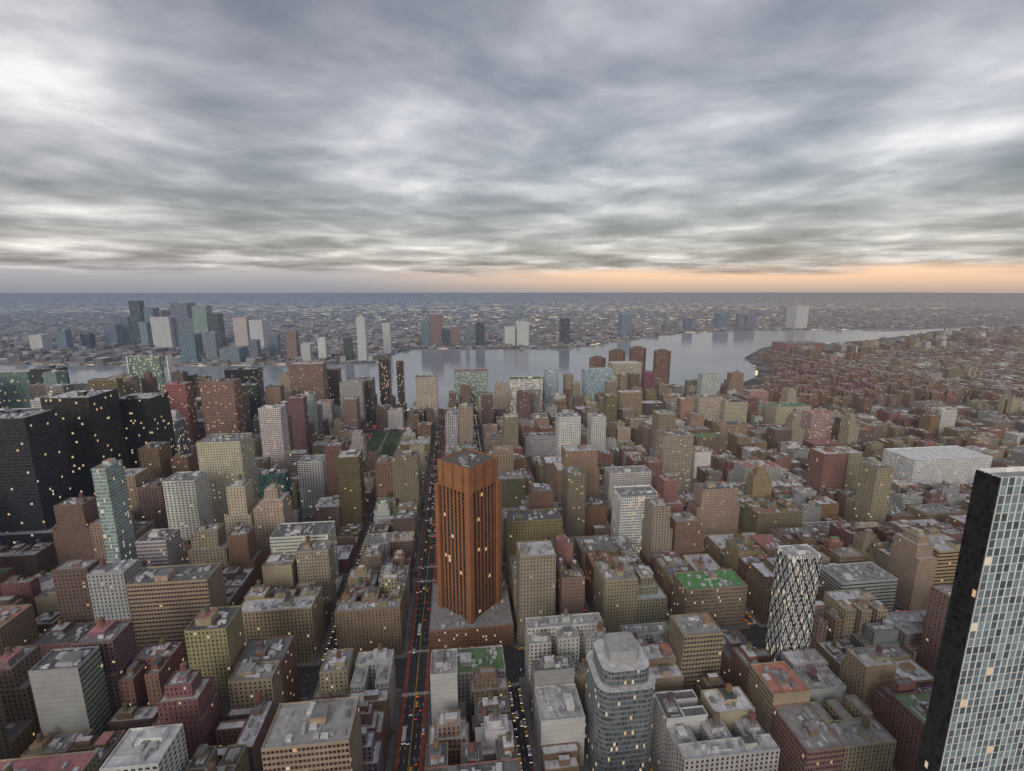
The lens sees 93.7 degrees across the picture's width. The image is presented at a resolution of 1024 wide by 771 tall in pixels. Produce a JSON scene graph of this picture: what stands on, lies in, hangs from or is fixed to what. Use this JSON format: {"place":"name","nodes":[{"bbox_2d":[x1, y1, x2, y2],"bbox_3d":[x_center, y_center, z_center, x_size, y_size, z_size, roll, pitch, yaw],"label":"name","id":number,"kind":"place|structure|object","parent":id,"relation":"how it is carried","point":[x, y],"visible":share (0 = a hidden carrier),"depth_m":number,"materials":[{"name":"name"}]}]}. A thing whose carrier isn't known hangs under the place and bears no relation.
{"place":"outdoors","nodes":[
{"label":"outdoors","id":0,"kind":"place"},
{"bbox_2d":[73,384,88,388],"bbox_3d":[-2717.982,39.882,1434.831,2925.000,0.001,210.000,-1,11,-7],"label":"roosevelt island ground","id":1,"kind":"structure","parent":0,"point":[78,386],"depth_m":1618.35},
{"bbox_2d":[0,326,1005,408],"bbox_3d":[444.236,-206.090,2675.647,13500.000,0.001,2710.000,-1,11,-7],"label":"river","id":2,"kind":"structure","parent":0,"point":[694,354],"depth_m":2190.24,"materials":[{"name":"grey liquid"}]},
{"bbox_2d":[878,317,1023,331],"bbox_3d":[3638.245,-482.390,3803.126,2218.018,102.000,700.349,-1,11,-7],"label":"bridge","id":3,"kind":"structure","parent":2,"relation":"on","point":[990,325],"depth_m":3685.30,"materials":[{"name":"grey metal"}]},
{"bbox_2d":[0,292,1023,409],"bbox_3d":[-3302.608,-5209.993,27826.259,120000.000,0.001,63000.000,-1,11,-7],"label":"ground","id":4,"kind":"structure","parent":0,"point":[117,303],"depth_m":12529.34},
{"bbox_2d":[28,300,808,362],"bbox_3d":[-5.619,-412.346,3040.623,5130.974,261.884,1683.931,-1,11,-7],"label":"distant skyline buildings","id":5,"kind":"structure","parent":4,"relation":"on","point":[192,330],"depth_m":2643.78,"materials":[{"name":"grey glass"}]},
{"bbox_2d":[0,308,1023,365],"bbox_3d":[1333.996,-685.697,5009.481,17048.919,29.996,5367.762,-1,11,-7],"label":"lowrise shore buildings","id":6,"kind":"structure","parent":4,"relation":"on","point":[15,347],"depth_m":4054.39,"materials":[{"name":"grey concrete"}]},
{"bbox_2d":[0,0,1023,292],"label":"sky","id":7,"kind":"structure","parent":0,"point":[147,146],"materials":[{"name":"grey"}]},
{"bbox_2d":[297,328,1002,770],"bbox_3d":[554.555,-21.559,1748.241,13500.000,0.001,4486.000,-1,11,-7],"label":"road asphalt","id":8,"kind":"structure","parent":0,"point":[309,676],"depth_m":423.84,"materials":[{"name":"black asphalt"}]},
{"bbox_2d":[303,408,901,770],"bbox_3d":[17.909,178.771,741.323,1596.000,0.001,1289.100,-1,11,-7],"label":"cars","id":9,"kind":"object","parent":8,"relation":"on","point":[399,737],"visible":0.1,"depth_m":412.67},
{"bbox_2d":[307,406,904,770],"bbox_3d":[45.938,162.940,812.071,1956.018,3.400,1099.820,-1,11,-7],"label":"street trees","id":10,"kind":"object","parent":8,"relation":"on","point":[404,733],"visible":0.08,"depth_m":431.71,"materials":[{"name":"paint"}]},
{"bbox_2d":[297,328,1004,770],"bbox_3d":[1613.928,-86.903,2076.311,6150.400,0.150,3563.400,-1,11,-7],"label":"pavement blocks","id":11,"kind":"structure","parent":8,"relation":"on","point":[307,512],"depth_m":463.81,"materials":[{"name":"grey concrete"}]},
{"bbox_2d":[0,370,211,439],"bbox_3d":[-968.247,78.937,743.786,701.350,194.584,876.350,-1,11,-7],"label":"buildings","id":12,"kind":"structure","parent":11,"relation":"on","point":[56,382],"depth_m":1028.88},
{"bbox_2d":[0,372,433,770],"bbox_3d":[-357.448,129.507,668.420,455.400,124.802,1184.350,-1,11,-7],"label":"city buildings","id":13,"kind":"structure","parent":11,"relation":"on","point":[169,649],"depth_m":407.05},
{"bbox_2d":[367,432,401,455],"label":"park lawn","id":14,"kind":"structure","parent":11,"relation":"on","point":[395,438],"depth_m":1019.78,"materials":[{"name":"green plant"}]},
{"bbox_2d":[429,448,513,652],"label":"skyscraper","id":15,"kind":"structure","parent":11,"relation":"on","point":[470,604],"depth_m":438.01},
{"bbox_2d":[0,354,965,560],"bbox_3d":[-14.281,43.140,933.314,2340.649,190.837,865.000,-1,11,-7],"label":"city buildings","id":16,"kind":"structure","parent":11,"relation":"on","point":[57,448],"depth_m":674.89,"materials":[{"name":"grey concrete"}]},
{"bbox_2d":[77,361,961,736],"bbox_3d":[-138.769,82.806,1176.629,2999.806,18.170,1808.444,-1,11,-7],"label":"trees","id":17,"kind":"object","parent":11,"relation":"on","point":[389,453],"visible":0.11,"depth_m":974.40,"materials":[{"name":"green plant"}]},
{"bbox_2d":[584,631,655,770],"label":"rounded glass tower","id":18,"kind":"structure","parent":11,"relation":"on","point":[620,681],"depth_m":310.09,"materials":[{"name":"grey glass"}]},
{"bbox_2d":[611,485,657,557],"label":"office building","id":19,"kind":"structure","parent":11,"relation":"on","point":[628,510],"depth_m":564.07,"materials":[{"name":"white concrete"}]},
{"bbox_2d":[589,346,684,394],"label":"apartment towers","id":20,"kind":"structure","parent":11,"relation":"on","point":[661,362],"depth_m":1528.98,"materials":[{"name":"brown brick"}]},
{"bbox_2d":[425,370,1023,770],"bbox_3d":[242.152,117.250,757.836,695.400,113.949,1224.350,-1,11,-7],"label":"city buildings","id":21,"kind":"structure","parent":11,"relation":"on","point":[850,689],"depth_m":457.11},
{"bbox_2d":[765,544,821,661],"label":"lattice-facade tower","id":22,"kind":"structure","parent":11,"relation":"on","point":[795,581],"depth_m":369.22,"materials":[{"name":"white metal"}]},
{"bbox_2d":[771,332,824,351],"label":"power plant stacks","id":23,"kind":"object","parent":11,"relation":"on","point":[785,345],"visible":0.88,"depth_m":2574.60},
{"bbox_2d":[684,369,1023,510],"bbox_3d":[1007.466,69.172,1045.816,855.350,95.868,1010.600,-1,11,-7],"label":"city buildings","id":24,"kind":"structure","parent":11,"relation":"on","point":[994,428],"depth_m":1039.33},
{"bbox_2d":[747,350,998,408],"bbox_3d":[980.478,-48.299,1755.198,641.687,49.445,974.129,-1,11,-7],"label":"city buildings","id":25,"kind":"structure","parent":11,"relation":"on","point":[815,383],"depth_m":1456.06,"materials":[{"name":"brown brick"}]},
{"bbox_2d":[789,324,1023,400],"bbox_3d":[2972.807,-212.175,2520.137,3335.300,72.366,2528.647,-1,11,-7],"label":"city buildings","id":26,"kind":"structure","parent":11,"relation":"on","point":[979,358],"depth_m":2174.51,"materials":[{"name":"brown brick"}]},
{"bbox_2d":[882,446,992,486],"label":"large white building","id":27,"kind":"structure","parent":11,"relation":"on","point":[957,466],"depth_m":771.65,"materials":[{"name":"white concrete"}]},
{"bbox_2d":[916,466,1023,770],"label":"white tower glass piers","id":28,"kind":"structure","parent":11,"relation":"on","point":[975,718],"depth_m":211.23,"materials":[{"name":"grey glass"}]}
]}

